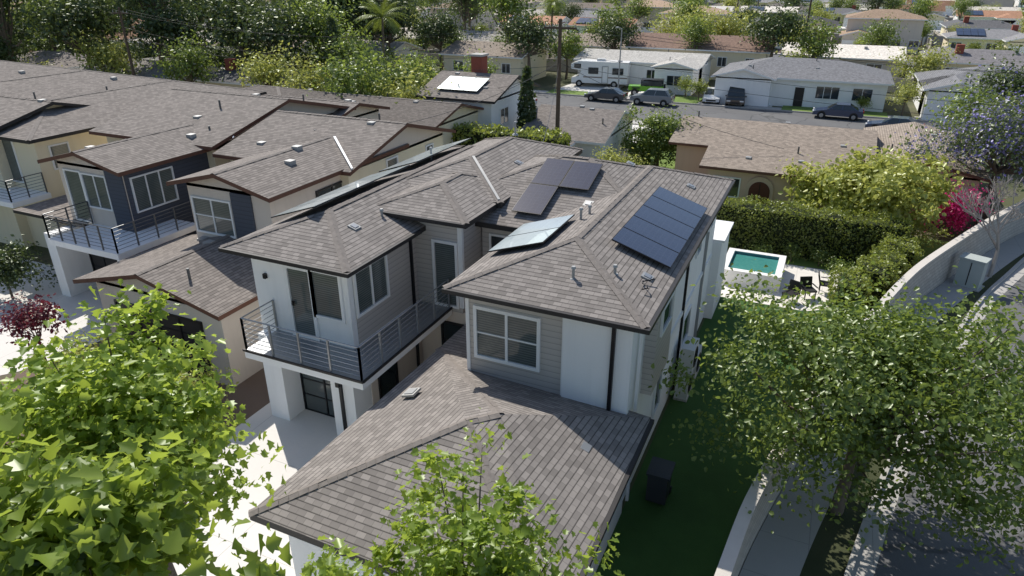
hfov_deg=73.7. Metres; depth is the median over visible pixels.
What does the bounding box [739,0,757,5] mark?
broadleaf tree
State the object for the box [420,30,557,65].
suburban house
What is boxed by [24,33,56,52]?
broadleaf tree
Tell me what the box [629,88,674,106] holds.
parked suv
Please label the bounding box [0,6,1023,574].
ground
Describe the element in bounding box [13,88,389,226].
roof
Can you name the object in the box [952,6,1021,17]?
suburban house
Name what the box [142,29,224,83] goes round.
broadleaf tree
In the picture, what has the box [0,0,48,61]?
pine tree
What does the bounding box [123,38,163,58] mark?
broadleaf tree
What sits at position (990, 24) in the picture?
suburban house
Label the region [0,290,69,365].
maroon shrub
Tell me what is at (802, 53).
broadleaf tree
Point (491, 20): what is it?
suburban house
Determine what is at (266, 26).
broadleaf tree
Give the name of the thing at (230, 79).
suburban house
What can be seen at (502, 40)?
broadleaf tree
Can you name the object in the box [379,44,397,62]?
broadleaf tree
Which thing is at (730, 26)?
broadleaf tree
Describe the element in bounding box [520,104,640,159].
white bungalow
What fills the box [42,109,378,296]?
walls
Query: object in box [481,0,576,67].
broadleaf tree
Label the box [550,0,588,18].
broadleaf tree
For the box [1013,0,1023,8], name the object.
suburban house
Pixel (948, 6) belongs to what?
suburban house
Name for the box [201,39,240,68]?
broadleaf tree
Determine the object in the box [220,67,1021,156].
road
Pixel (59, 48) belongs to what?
broadleaf tree
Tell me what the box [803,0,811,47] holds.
utility pole
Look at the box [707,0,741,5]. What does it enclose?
suburban house
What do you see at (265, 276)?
wall lamp
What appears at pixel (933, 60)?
broadleaf tree
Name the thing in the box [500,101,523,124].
windows
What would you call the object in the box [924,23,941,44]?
suburban house
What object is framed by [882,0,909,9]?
broadleaf tree
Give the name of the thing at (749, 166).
tan bungalow
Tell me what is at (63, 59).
suburban house
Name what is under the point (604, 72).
power lines
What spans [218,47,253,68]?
broadleaf tree
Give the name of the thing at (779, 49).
suburban house
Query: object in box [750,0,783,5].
suburban house
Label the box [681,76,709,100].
broadleaf tree
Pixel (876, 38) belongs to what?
broadleaf tree
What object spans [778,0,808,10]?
broadleaf tree
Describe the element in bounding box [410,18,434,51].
broadleaf tree
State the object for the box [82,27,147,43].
suburban house
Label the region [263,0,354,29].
broadleaf tree
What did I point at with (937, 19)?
suburban house
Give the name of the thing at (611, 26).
broadleaf tree
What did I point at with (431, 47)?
suburban house
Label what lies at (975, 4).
broadleaf tree
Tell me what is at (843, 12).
suburban house
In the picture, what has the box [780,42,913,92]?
suburban house
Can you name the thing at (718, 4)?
suburban house
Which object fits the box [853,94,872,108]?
broadleaf tree
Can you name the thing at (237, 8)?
broadleaf tree
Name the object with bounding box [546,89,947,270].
front lawn
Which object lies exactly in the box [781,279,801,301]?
patio chair
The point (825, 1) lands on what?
suburban house
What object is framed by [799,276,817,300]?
patio chair
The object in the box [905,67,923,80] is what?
broadleaf tree
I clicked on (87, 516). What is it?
maple tree
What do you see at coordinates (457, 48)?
roof
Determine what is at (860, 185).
yellow green tree
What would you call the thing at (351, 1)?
broadleaf tree
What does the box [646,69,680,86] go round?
windows
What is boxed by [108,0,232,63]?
broadleaf tree
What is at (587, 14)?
suburban house
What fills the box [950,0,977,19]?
broadleaf tree
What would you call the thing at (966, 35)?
suburban house
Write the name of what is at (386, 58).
broadleaf tree
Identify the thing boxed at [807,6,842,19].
broadleaf tree
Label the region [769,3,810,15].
suburban house
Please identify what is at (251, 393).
mulch bed
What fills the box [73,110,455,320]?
roof
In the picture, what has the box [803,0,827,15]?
broadleaf tree
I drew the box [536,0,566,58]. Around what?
palm tree
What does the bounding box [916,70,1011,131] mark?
broadleaf tree
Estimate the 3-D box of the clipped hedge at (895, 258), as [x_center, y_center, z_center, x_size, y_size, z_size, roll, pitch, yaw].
[15.896,-0.373,29.594,7.816,2.855,2.422,-22,33,-39]
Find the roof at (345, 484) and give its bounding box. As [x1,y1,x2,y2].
[218,136,735,575]
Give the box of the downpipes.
[338,232,709,500]
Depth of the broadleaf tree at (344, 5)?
91.41 m
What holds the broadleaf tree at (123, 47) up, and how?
on the ground at (548, 82)
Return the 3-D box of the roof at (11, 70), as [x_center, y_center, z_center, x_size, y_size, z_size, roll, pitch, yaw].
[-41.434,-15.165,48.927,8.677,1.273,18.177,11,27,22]
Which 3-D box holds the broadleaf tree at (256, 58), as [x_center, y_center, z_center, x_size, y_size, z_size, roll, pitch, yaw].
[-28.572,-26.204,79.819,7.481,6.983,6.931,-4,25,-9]
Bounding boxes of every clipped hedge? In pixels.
[716,194,915,265]
[826,232,924,325]
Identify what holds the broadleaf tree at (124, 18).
on the ground at (548, 82)
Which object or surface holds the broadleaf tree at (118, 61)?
on the ground at (548, 82)
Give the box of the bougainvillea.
[920,179,1004,234]
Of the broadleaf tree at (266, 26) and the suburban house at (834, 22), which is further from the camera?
the suburban house at (834, 22)
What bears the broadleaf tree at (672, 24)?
on the ground at (548, 82)
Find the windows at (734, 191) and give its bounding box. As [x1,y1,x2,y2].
[714,175,821,205]
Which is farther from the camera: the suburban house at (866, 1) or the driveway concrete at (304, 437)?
the suburban house at (866, 1)
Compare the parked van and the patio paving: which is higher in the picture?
the parked van
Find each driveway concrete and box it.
[0,259,336,575]
[560,83,919,141]
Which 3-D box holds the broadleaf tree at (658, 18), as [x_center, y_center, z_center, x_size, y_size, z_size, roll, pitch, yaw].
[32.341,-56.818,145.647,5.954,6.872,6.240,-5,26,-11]
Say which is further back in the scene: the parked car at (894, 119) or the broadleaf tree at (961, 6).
the broadleaf tree at (961, 6)
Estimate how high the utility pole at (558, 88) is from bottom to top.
10.600 m
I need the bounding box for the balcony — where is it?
[240,279,452,389]
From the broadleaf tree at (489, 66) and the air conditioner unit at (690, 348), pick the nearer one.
the air conditioner unit at (690, 348)
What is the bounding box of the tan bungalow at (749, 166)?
[668,111,992,224]
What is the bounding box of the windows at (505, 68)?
[453,60,509,73]
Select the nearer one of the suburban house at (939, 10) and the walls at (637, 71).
the walls at (637, 71)
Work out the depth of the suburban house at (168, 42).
110.03 m
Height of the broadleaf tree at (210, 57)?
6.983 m
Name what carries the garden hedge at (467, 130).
on the ground at (548, 82)
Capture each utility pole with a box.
[112,7,135,75]
[544,19,576,135]
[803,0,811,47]
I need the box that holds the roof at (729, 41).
[625,32,777,53]
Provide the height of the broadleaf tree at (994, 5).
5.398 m
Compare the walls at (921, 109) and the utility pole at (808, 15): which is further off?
the utility pole at (808, 15)
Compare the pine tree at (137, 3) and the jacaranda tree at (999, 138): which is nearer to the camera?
the jacaranda tree at (999, 138)
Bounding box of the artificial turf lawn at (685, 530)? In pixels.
[596,297,836,575]
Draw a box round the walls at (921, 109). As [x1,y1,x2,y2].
[913,82,1003,120]
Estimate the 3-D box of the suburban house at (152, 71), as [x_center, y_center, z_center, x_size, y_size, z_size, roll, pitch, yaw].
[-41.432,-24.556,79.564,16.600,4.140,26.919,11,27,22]
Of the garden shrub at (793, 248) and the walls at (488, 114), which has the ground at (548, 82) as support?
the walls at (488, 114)
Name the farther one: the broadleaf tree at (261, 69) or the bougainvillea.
the broadleaf tree at (261, 69)
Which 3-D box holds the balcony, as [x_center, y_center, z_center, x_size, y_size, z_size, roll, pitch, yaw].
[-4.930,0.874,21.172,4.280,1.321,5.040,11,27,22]
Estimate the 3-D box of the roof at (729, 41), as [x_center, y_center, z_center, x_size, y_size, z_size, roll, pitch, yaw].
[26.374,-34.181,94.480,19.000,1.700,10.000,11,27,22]
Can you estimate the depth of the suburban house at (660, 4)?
158.55 m
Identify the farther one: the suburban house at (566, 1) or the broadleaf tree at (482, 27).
the suburban house at (566, 1)
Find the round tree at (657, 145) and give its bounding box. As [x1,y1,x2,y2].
[615,103,706,167]
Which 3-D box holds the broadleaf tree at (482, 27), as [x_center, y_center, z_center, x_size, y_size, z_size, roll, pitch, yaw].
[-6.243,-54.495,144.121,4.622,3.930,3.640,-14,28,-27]
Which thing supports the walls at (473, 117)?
on the ground at (548, 82)
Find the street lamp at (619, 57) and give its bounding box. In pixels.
[616,27,621,88]
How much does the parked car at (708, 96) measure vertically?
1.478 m
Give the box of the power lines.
[15,9,1023,148]
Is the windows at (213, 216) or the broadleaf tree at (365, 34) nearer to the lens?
the windows at (213, 216)
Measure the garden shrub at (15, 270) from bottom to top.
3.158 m
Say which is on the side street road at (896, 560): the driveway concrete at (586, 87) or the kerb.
the kerb
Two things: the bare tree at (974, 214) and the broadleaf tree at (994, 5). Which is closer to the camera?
the bare tree at (974, 214)
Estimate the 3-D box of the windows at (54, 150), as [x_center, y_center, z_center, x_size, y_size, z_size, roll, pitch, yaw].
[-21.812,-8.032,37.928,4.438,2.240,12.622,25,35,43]
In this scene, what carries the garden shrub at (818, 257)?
on the front lawn at (796, 261)
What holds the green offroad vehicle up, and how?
on the driveway concrete at (586, 87)
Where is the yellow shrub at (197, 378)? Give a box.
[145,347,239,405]
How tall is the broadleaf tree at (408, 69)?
8.625 m
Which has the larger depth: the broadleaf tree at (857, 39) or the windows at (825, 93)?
the broadleaf tree at (857, 39)
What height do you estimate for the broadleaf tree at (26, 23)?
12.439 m
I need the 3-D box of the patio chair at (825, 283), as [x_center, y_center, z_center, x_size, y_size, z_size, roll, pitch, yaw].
[14.225,-0.219,31.065,0.680,0.900,0.590,10,27,21]
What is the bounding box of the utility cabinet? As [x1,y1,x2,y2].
[950,252,991,291]
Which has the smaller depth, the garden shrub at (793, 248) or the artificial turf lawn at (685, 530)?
the artificial turf lawn at (685, 530)
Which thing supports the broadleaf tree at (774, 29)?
on the ground at (548, 82)
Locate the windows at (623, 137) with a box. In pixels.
[606,134,626,156]
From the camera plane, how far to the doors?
21.68 m
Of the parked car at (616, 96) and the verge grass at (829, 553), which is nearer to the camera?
the verge grass at (829, 553)
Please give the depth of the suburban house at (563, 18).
148.76 m
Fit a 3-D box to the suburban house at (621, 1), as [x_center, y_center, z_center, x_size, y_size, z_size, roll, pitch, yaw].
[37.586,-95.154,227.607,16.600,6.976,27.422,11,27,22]
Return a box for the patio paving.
[721,264,839,310]
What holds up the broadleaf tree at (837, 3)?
on the ground at (548, 82)
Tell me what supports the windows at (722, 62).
attached to the walls at (732, 57)
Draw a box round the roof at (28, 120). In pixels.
[0,80,266,143]
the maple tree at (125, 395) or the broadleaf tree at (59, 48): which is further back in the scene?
the broadleaf tree at (59, 48)
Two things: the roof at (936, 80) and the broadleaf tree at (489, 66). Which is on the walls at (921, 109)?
the roof at (936, 80)
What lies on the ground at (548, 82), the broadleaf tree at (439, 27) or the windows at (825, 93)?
the broadleaf tree at (439, 27)
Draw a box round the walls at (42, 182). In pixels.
[0,132,107,247]
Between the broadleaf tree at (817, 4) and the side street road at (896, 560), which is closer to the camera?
the side street road at (896, 560)
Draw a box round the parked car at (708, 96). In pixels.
[702,87,719,103]
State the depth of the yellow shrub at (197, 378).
21.92 m
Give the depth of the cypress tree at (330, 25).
70.11 m
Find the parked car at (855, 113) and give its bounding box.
[812,102,863,120]
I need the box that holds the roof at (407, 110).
[245,85,483,126]
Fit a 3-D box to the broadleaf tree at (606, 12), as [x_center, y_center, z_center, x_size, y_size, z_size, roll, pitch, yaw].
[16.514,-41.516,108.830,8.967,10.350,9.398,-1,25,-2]
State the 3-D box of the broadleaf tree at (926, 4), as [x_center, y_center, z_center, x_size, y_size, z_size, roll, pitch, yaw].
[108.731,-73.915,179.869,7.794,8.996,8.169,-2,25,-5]
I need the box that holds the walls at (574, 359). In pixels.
[251,218,733,575]
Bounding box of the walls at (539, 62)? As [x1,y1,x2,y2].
[444,51,546,80]
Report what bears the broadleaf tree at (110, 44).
on the ground at (548, 82)
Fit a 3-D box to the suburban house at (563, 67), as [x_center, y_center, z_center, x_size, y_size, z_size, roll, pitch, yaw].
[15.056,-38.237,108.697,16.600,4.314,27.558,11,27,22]
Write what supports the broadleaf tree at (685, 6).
on the ground at (548, 82)
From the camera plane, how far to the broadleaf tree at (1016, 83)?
52.96 m
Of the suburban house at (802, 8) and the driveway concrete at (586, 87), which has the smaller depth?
the driveway concrete at (586, 87)
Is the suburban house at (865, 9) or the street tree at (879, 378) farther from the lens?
the suburban house at (865, 9)
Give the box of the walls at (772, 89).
[713,76,887,111]
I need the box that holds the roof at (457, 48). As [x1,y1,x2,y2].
[439,40,547,58]
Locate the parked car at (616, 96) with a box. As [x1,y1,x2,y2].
[584,87,627,102]
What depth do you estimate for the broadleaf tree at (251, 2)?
115.54 m
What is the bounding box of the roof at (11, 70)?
[0,60,80,80]
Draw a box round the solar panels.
[271,138,707,267]
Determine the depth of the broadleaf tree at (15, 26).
89.40 m
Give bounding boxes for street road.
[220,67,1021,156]
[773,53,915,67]
[874,275,1023,575]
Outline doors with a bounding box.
[282,265,463,417]
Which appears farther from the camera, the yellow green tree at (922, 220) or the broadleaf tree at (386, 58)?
the broadleaf tree at (386, 58)
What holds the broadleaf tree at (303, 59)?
on the ground at (548, 82)
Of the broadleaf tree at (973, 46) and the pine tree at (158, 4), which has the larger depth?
the broadleaf tree at (973, 46)
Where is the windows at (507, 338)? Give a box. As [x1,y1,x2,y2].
[308,221,713,417]
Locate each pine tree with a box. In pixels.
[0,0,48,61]
[95,0,207,60]
[116,0,196,43]
[119,0,196,38]
[177,0,212,30]
[360,0,411,39]
[427,0,483,29]
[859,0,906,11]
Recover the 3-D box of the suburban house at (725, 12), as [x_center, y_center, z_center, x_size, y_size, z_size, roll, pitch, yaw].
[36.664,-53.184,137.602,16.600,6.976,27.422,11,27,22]
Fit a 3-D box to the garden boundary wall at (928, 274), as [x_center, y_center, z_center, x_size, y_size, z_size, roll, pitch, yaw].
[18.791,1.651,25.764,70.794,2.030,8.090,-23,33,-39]
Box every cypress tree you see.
[323,15,343,89]
[516,65,537,130]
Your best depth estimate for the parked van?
73.11 m
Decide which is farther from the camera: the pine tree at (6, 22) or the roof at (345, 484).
the pine tree at (6, 22)
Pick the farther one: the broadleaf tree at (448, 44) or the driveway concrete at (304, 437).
the broadleaf tree at (448, 44)
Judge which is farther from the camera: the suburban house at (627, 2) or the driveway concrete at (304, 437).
the suburban house at (627, 2)
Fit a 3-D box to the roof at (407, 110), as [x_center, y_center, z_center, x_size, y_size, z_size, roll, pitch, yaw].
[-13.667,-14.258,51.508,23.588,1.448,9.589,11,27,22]
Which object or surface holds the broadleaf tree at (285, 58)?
on the ground at (548, 82)
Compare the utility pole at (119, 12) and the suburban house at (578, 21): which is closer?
the utility pole at (119, 12)
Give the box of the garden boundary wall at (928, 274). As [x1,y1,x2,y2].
[714,200,1023,575]
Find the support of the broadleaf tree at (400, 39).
on the ground at (548, 82)
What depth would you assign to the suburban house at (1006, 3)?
214.86 m
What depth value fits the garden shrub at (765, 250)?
34.76 m
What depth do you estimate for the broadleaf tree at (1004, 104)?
50.23 m
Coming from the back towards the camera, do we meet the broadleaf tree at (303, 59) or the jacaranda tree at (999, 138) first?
the broadleaf tree at (303, 59)
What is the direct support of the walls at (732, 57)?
on the ground at (548, 82)
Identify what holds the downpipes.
attached to the walls at (574, 359)
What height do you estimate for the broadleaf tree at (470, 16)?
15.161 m
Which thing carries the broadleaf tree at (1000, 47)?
on the ground at (548, 82)
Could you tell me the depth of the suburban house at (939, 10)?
190.79 m
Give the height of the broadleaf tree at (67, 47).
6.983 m
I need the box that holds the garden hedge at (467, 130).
[451,121,571,145]
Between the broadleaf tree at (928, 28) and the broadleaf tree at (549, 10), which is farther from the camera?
the broadleaf tree at (549, 10)
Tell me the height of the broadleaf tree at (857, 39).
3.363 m
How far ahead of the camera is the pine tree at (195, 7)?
121.65 m
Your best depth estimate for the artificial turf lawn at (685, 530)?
19.55 m
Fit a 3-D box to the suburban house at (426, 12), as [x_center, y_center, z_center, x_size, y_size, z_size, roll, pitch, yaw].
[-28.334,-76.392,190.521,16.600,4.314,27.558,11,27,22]
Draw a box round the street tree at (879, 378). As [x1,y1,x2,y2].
[647,254,1023,575]
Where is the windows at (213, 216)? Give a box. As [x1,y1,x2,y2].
[113,143,433,378]
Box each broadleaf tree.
[0,26,40,63]
[2,0,168,66]
[3,13,48,54]
[10,0,70,50]
[13,56,66,67]
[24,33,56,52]
[35,40,68,50]
[54,26,155,74]
[57,39,93,52]
[92,34,133,51]
[98,0,142,42]
[103,32,141,57]
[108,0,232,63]
[112,3,145,26]
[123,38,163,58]
[137,39,174,57]
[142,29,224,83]
[156,0,314,66]
[187,40,231,68]
[191,0,280,16]
[196,0,344,69]
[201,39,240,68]
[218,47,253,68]
[229,39,307,86]
[240,49,276,62]
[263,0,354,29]
[265,51,339,91]
[266,46,313,64]
[270,0,366,64]
[274,0,387,49]
[286,48,317,67]
[291,0,378,42]
[299,23,406,94]
[306,31,413,98]
[307,47,328,70]
[310,20,388,93]
[353,23,375,39]
[357,62,451,98]
[369,39,406,71]
[373,39,440,98]
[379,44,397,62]
[385,52,427,85]
[395,32,419,44]
[395,42,445,85]
[406,0,487,70]
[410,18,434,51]
[418,0,443,10]
[424,0,498,29]
[442,29,469,49]
[453,44,502,73]
[469,0,556,41]
[473,21,488,30]
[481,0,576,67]
[490,33,513,41]
[511,120,561,133]
[539,21,592,78]
[545,0,569,15]
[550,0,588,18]
[574,0,607,2]
[578,4,656,49]
[583,21,595,33]
[589,0,643,33]
[592,144,649,164]
[623,0,658,19]
[642,2,708,32]
[646,6,666,26]
[656,0,715,27]
[658,1,729,34]
[667,9,728,49]
[674,75,697,96]
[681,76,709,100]
[703,1,767,35]
[720,0,740,8]
[726,0,837,56]
[729,1,762,21]
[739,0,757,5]
[767,14,817,52]
[772,6,843,58]
[777,43,819,57]
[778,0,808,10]
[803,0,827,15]
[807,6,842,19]
[827,0,855,9]
[842,0,863,10]
[853,8,916,49]
[853,36,865,44]
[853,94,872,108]
[876,36,960,85]
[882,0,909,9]
[885,75,927,115]
[900,0,942,28]
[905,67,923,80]
[910,0,945,12]
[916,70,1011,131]
[920,18,938,46]
[944,29,1023,110]
[948,23,969,31]
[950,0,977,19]
[957,0,984,6]
[965,41,982,48]
[973,87,1023,126]
[982,37,1023,52]
[984,1,1002,6]
[1010,15,1023,32]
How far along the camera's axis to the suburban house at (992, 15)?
167.93 m
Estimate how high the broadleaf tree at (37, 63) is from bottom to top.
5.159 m
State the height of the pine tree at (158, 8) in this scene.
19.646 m
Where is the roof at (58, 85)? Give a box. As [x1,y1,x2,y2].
[0,67,168,99]
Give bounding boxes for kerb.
[844,257,1023,575]
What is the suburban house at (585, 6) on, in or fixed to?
on the ground at (548, 82)
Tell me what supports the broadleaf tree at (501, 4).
on the ground at (548, 82)
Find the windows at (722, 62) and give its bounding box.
[716,57,754,66]
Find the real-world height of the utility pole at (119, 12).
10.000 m
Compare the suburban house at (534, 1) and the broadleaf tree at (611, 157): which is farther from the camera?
the suburban house at (534, 1)
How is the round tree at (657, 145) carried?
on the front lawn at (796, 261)
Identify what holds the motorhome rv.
on the driveway concrete at (586, 87)
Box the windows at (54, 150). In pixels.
[1,140,70,182]
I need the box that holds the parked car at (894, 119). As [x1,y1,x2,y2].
[865,115,924,127]
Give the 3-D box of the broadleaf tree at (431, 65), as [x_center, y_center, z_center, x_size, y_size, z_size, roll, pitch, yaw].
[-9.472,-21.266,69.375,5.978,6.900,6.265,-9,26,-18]
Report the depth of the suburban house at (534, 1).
237.82 m
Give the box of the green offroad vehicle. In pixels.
[627,78,665,94]
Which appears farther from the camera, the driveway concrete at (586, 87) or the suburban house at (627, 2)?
the suburban house at (627, 2)
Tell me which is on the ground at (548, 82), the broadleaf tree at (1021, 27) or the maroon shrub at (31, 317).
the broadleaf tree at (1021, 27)
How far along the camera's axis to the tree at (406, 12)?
92.30 m
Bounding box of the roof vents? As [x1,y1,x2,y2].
[347,121,695,452]
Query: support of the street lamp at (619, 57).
on the ground at (548, 82)
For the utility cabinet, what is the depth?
31.21 m
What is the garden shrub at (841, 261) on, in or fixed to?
on the ground at (548, 82)
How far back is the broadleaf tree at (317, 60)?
75.52 m
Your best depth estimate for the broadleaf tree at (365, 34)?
110.53 m
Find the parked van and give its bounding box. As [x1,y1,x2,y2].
[725,87,746,105]
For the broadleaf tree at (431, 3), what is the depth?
172.96 m
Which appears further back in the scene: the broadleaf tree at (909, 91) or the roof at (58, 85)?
the broadleaf tree at (909, 91)
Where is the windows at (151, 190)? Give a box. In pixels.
[62,166,178,270]
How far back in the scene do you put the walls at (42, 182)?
34.64 m
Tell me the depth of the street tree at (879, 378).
15.60 m
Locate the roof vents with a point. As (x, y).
(413, 392)
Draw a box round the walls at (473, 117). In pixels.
[438,110,477,144]
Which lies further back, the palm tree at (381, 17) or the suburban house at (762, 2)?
the suburban house at (762, 2)
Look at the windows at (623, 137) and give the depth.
49.94 m
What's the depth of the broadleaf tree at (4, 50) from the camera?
75.01 m
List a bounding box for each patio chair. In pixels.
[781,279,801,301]
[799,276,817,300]
[818,271,832,294]
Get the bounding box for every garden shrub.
[0,234,57,298]
[25,323,126,381]
[727,237,738,248]
[744,237,774,253]
[777,239,802,262]
[805,246,836,265]
[821,255,857,273]
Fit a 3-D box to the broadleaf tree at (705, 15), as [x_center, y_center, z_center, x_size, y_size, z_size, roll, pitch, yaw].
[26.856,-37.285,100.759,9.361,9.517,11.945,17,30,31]
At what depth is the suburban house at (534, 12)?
174.56 m
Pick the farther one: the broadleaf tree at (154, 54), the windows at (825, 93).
the broadleaf tree at (154, 54)
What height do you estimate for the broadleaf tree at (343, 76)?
9.487 m
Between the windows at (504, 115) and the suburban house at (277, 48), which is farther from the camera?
the suburban house at (277, 48)
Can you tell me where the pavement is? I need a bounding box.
[739,232,1023,575]
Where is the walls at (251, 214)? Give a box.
[96,133,442,386]
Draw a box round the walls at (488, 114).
[424,90,531,130]
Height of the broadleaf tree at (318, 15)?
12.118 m
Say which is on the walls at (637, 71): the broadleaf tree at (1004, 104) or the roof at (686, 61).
the roof at (686, 61)
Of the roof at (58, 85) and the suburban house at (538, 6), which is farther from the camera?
the suburban house at (538, 6)
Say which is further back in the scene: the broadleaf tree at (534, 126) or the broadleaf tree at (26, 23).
the broadleaf tree at (26, 23)
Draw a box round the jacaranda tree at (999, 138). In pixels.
[874,56,1023,223]
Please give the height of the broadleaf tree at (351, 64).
9.310 m
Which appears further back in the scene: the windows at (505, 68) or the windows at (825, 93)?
the windows at (505, 68)
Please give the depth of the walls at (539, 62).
89.59 m
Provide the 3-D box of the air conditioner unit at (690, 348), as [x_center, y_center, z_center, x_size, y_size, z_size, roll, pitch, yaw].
[6.032,2.307,23.234,0.462,0.980,0.990,11,27,22]
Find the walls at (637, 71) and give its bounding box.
[578,60,710,95]
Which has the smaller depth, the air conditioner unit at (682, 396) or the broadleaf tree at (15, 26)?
the air conditioner unit at (682, 396)
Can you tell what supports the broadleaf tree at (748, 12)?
on the ground at (548, 82)
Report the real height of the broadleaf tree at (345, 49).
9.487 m
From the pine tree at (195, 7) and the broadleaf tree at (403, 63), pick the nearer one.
the broadleaf tree at (403, 63)
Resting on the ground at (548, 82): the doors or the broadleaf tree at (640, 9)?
the broadleaf tree at (640, 9)
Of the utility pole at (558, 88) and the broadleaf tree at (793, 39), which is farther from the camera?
the broadleaf tree at (793, 39)
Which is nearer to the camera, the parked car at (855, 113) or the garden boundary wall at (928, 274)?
the garden boundary wall at (928, 274)
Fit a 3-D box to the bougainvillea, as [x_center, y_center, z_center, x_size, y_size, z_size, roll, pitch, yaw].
[24.009,-4.490,37.417,4.480,3.513,5.108,11,27,22]
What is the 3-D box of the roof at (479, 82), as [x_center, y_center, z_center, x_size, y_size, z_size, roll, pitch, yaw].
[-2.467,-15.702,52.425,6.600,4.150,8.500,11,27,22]
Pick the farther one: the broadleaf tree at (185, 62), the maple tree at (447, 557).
the broadleaf tree at (185, 62)
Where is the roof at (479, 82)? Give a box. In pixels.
[414,53,540,103]
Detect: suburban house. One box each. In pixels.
[16,49,92,68]
[77,57,222,82]
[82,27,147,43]
[129,33,218,58]
[188,58,329,91]
[207,39,311,70]
[311,39,442,68]
[392,28,459,62]
[403,6,429,26]
[419,2,501,30]
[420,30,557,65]
[494,9,553,20]
[494,15,570,35]
[520,0,557,4]
[523,2,559,13]
[546,32,632,71]
[556,10,611,19]
[560,0,600,4]
[562,2,617,17]
[562,17,649,34]
[602,0,625,13]
[620,0,673,9]
[621,0,677,32]
[650,5,732,32]
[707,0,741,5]
[711,2,752,12]
[711,6,734,11]
[740,6,799,20]
[741,22,821,52]
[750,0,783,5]
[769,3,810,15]
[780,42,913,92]
[799,16,841,42]
[800,0,832,5]
[812,5,861,27]
[823,4,879,10]
[831,9,927,56]
[854,0,882,8]
[898,5,952,20]
[900,7,947,30]
[905,0,954,16]
[911,44,1023,75]
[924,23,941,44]
[926,25,1023,53]
[929,16,1023,36]
[944,10,1023,25]
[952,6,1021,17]
[953,0,1013,11]
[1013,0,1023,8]
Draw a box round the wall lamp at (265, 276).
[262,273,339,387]
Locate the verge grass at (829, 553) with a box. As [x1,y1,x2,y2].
[800,253,1023,575]
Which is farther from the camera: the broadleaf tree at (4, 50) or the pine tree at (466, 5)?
the pine tree at (466, 5)
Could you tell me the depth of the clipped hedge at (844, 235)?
34.31 m
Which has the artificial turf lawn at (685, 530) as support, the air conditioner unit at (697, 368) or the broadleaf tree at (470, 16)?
the air conditioner unit at (697, 368)
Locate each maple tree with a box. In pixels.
[0,279,286,575]
[0,410,292,575]
[269,407,624,575]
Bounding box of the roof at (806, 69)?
[711,57,894,85]
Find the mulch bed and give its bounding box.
[1,342,269,483]
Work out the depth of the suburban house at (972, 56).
85.55 m
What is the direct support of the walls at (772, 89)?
on the ground at (548, 82)
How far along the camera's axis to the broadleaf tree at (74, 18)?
73.72 m
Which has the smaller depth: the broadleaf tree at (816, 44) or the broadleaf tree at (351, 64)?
the broadleaf tree at (351, 64)
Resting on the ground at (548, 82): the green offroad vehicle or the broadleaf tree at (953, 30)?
the broadleaf tree at (953, 30)
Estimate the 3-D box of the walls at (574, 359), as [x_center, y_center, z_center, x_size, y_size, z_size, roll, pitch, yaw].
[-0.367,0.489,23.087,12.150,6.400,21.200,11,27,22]
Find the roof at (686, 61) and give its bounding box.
[573,48,715,70]
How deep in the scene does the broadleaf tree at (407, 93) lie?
50.37 m
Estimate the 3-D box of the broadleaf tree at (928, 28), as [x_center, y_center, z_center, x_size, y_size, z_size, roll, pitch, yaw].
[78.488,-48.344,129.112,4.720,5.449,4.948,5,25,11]
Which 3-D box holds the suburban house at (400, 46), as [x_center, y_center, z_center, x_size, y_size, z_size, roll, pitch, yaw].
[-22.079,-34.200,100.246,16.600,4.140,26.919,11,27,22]
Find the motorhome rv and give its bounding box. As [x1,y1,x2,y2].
[571,58,630,86]
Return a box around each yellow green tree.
[775,143,974,223]
[887,205,953,247]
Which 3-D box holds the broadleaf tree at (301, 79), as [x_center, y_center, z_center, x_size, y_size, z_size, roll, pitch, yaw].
[-19.199,-18.299,63.160,6.687,6.798,8.532,1,25,1]
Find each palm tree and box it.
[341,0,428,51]
[354,0,410,56]
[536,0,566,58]
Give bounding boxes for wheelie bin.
[645,456,675,505]
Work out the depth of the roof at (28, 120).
36.30 m
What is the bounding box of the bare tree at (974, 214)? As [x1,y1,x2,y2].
[951,174,1023,277]
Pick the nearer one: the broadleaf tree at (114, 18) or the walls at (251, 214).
the walls at (251, 214)
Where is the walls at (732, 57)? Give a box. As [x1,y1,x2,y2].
[630,48,769,79]
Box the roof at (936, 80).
[914,66,1023,94]
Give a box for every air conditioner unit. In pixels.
[673,374,692,401]
[678,336,699,375]
[693,344,701,378]
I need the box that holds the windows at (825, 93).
[792,86,873,106]
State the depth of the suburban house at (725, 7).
191.53 m
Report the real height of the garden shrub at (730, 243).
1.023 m
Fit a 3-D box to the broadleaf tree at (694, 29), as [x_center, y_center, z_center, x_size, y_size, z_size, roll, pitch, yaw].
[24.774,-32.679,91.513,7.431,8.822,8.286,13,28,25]
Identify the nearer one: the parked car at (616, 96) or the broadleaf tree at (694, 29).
the parked car at (616, 96)
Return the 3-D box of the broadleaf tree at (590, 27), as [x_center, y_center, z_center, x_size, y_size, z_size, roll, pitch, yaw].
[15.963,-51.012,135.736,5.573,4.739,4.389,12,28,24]
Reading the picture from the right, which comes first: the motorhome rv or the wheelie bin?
the wheelie bin

